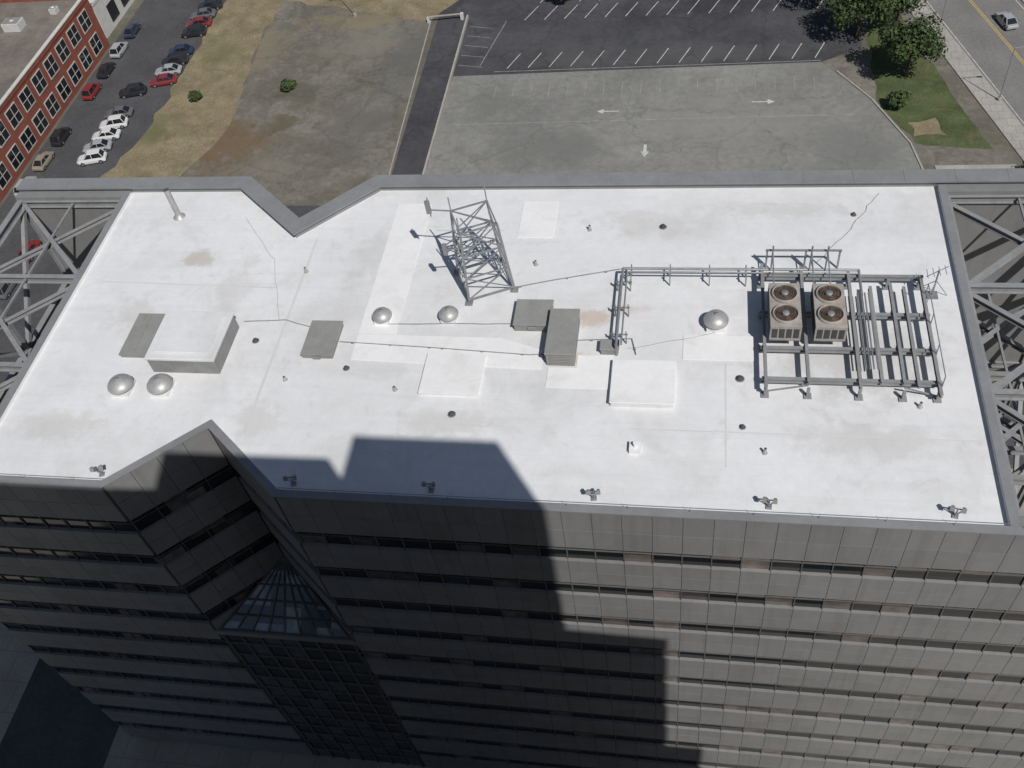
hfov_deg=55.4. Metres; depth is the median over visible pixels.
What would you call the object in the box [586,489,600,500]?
parapet floodlight
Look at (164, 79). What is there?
parked car
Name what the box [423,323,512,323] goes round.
roof conduit
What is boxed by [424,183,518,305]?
lattice antenna mast
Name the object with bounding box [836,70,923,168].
lot kerb
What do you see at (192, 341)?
rooftop box
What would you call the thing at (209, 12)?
parked car
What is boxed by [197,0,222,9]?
parked car
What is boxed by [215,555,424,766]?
atrium glazing
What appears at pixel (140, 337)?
roof hatch
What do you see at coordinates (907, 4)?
broadleaf tree
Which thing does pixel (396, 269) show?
membrane strips
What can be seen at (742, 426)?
roof drain
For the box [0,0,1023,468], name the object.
ground
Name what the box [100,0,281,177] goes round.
dry grass verge
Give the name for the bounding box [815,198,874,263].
roof cable
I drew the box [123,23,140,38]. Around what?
parked car
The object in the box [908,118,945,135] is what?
worn grass
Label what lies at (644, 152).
parking markings
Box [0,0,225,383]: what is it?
side street
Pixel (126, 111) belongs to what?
parked car
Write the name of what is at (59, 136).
parked car
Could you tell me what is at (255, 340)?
roof drain
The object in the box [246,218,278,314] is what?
roof cable
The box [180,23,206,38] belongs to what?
parked car
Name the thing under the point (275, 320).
roof conduit
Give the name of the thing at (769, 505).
parapet floodlight
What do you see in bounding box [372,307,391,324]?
mushroom roof vent
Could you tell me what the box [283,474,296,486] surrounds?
parapet floodlight
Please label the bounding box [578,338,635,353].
roof conduit
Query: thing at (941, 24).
street lamp
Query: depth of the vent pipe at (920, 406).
50.50 m
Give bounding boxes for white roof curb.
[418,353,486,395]
[609,359,675,407]
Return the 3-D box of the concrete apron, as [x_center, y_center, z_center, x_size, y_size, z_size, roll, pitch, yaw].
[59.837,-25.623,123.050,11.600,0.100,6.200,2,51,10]
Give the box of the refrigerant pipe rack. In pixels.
[611,246,862,355]
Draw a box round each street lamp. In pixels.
[939,0,946,25]
[997,46,1023,100]
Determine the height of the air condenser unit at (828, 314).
1.350 m
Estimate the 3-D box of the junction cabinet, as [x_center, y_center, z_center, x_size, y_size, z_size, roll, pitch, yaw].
[5.556,-2.075,55.477,1.120,0.497,0.820,2,51,10]
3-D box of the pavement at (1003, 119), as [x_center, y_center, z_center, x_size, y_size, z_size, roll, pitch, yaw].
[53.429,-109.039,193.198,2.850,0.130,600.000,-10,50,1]
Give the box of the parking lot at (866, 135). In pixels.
[426,0,920,173]
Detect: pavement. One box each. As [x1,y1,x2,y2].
[0,469,1023,767]
[908,0,1023,161]
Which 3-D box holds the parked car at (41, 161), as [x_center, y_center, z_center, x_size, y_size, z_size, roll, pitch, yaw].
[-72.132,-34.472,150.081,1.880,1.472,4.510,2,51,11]
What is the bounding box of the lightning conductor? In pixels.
[5,474,1023,524]
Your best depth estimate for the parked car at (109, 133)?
152.01 m
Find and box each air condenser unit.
[767,283,801,340]
[810,283,847,341]
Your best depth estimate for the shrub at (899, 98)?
132.80 m
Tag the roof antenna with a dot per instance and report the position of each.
(934, 294)
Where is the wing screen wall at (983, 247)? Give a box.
[15,183,1023,526]
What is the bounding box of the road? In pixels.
[924,0,1023,126]
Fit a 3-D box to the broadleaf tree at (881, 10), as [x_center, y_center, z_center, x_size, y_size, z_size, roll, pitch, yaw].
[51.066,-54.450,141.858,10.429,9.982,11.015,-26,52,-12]
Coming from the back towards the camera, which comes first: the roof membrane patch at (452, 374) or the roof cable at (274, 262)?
the roof cable at (274, 262)
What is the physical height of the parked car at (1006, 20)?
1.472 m
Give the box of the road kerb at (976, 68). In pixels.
[923,0,1023,127]
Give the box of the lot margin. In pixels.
[822,1,1023,168]
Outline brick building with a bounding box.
[0,0,109,202]
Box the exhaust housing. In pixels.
[544,308,579,365]
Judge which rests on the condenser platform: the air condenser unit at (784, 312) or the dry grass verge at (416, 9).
the air condenser unit at (784, 312)
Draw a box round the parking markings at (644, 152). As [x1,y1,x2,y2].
[454,0,852,156]
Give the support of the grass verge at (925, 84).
on the lot margin
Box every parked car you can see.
[0,283,16,298]
[13,176,36,196]
[17,239,41,261]
[32,151,54,170]
[50,127,71,145]
[77,148,106,166]
[81,82,101,99]
[82,138,112,152]
[91,127,120,140]
[96,62,115,78]
[99,114,128,129]
[104,105,133,117]
[109,42,128,57]
[118,82,146,98]
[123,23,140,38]
[149,73,176,87]
[154,63,181,75]
[161,51,188,65]
[166,43,193,55]
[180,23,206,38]
[186,16,211,27]
[190,7,215,19]
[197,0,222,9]
[994,11,1018,29]
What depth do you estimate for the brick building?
156.98 m
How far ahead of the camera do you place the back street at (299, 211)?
101.34 m
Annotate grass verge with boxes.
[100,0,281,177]
[282,0,457,20]
[866,8,992,148]
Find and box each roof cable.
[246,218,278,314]
[628,332,714,348]
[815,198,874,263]
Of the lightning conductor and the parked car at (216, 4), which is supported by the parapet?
the lightning conductor
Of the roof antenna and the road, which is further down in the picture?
the roof antenna
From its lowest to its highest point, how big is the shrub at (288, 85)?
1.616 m
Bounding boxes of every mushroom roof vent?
[107,373,135,396]
[147,373,174,396]
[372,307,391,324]
[438,305,457,322]
[703,309,728,332]
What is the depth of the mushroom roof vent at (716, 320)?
55.16 m
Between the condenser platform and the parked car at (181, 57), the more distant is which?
the parked car at (181, 57)
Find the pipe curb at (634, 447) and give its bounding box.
[629,441,640,453]
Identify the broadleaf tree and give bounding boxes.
[823,0,899,38]
[876,8,947,77]
[889,0,926,23]
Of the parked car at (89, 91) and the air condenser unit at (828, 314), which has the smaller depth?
the air condenser unit at (828, 314)
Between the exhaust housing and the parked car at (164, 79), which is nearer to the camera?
the exhaust housing
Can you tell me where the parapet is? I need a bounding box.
[0,168,1023,535]
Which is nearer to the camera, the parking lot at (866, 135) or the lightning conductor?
the lightning conductor
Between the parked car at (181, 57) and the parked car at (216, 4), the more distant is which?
the parked car at (216, 4)
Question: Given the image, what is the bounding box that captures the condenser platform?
[757,263,945,402]
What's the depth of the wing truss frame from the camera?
64.54 m
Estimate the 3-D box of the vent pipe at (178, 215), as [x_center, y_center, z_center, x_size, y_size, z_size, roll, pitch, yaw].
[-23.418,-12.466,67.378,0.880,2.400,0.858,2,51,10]
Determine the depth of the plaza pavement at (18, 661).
88.36 m
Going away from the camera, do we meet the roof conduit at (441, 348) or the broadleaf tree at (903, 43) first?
the roof conduit at (441, 348)
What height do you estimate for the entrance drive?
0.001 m
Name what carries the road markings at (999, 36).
on the road
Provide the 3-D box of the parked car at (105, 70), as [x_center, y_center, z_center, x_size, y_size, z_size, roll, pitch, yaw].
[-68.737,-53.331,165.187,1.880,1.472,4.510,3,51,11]
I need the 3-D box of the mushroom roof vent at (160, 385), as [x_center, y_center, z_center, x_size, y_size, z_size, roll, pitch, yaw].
[-20.767,-0.003,57.512,1.550,1.048,1.550,2,51,10]
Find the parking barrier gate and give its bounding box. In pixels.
[427,12,463,22]
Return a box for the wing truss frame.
[0,195,1023,515]
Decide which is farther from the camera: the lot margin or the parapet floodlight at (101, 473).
the lot margin
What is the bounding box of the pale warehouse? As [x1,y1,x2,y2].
[88,0,133,37]
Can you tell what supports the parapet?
on the facade panels and windows
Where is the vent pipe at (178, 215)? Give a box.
[163,188,184,220]
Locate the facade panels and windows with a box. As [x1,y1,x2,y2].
[0,429,1023,767]
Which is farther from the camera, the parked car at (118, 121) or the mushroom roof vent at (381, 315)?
the parked car at (118, 121)
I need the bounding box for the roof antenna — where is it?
[924,266,948,301]
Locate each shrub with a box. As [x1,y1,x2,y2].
[187,90,202,101]
[280,77,296,91]
[885,89,910,107]
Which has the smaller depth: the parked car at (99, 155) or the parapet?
the parapet
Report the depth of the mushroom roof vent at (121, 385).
57.55 m
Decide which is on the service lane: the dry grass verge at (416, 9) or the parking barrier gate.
the parking barrier gate
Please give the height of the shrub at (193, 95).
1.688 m
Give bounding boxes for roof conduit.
[244,319,309,326]
[339,341,543,355]
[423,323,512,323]
[516,268,620,287]
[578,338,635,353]
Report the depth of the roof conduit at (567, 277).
59.67 m
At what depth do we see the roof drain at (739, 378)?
53.13 m
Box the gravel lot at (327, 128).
[183,1,430,202]
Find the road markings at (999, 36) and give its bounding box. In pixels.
[927,0,1023,123]
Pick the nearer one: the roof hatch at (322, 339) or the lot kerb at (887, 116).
the roof hatch at (322, 339)
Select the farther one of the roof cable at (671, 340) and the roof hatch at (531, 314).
the roof hatch at (531, 314)
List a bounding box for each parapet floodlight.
[89,465,104,476]
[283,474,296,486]
[422,481,434,492]
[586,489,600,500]
[762,497,777,509]
[950,505,966,518]
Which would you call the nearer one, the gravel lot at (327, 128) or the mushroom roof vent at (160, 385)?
the mushroom roof vent at (160, 385)
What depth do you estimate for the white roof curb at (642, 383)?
53.30 m
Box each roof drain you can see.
[252,338,258,343]
[343,365,349,370]
[447,411,455,417]
[659,224,666,229]
[735,375,744,381]
[739,424,745,429]
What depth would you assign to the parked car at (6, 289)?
130.86 m
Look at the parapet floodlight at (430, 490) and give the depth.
50.47 m
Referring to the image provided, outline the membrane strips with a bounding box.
[101,201,981,467]
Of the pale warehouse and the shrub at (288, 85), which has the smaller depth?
the shrub at (288, 85)
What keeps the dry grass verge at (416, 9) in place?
on the ground at (124, 22)
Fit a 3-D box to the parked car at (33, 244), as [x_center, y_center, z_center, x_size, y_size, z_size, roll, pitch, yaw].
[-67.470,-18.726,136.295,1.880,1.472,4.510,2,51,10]
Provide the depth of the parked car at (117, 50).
167.84 m
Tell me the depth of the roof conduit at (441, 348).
57.21 m
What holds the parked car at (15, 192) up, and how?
on the side street at (158, 33)
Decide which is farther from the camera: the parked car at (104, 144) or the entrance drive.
the parked car at (104, 144)
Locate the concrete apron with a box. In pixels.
[935,164,1017,168]
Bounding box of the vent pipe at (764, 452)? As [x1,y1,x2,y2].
[762,447,767,454]
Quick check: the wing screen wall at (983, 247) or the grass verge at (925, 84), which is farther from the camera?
the grass verge at (925, 84)
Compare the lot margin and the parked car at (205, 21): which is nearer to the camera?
the lot margin
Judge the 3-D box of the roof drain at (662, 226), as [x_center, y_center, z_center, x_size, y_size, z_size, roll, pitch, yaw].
[9.526,-9.986,61.613,0.515,0.197,0.502,2,51,10]
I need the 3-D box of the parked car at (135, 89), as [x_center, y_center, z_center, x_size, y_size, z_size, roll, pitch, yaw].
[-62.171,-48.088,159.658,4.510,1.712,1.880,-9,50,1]
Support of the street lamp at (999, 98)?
on the pavement at (1003, 119)
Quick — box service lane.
[392,0,472,174]
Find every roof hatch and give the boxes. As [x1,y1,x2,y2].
[118,313,164,357]
[300,320,343,358]
[513,299,553,330]
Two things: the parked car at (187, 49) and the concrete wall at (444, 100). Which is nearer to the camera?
the concrete wall at (444, 100)
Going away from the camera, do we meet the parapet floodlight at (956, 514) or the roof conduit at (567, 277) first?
the parapet floodlight at (956, 514)
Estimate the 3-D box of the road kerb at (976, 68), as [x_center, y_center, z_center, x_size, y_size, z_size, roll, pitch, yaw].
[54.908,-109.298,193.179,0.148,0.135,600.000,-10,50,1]
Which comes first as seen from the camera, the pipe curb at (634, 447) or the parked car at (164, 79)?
the pipe curb at (634, 447)
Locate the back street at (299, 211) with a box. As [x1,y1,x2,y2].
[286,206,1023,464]
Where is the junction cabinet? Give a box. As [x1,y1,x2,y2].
[599,339,619,354]
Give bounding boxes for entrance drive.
[0,658,118,767]
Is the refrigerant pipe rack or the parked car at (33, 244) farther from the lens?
the parked car at (33, 244)
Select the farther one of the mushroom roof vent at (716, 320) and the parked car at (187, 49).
the parked car at (187, 49)
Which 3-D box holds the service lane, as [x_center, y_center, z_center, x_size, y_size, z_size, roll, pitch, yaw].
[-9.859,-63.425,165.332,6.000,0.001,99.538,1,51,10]
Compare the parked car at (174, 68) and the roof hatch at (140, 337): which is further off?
the parked car at (174, 68)
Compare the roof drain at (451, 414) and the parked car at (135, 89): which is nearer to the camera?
the roof drain at (451, 414)
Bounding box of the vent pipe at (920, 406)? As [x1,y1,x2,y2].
[917,401,922,409]
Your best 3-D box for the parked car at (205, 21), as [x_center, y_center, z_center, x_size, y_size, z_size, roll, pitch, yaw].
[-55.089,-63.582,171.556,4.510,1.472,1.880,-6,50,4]
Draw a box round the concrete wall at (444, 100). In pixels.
[389,15,468,174]
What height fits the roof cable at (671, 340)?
0.028 m
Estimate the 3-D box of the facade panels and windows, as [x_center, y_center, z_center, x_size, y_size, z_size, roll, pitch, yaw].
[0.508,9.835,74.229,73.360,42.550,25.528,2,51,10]

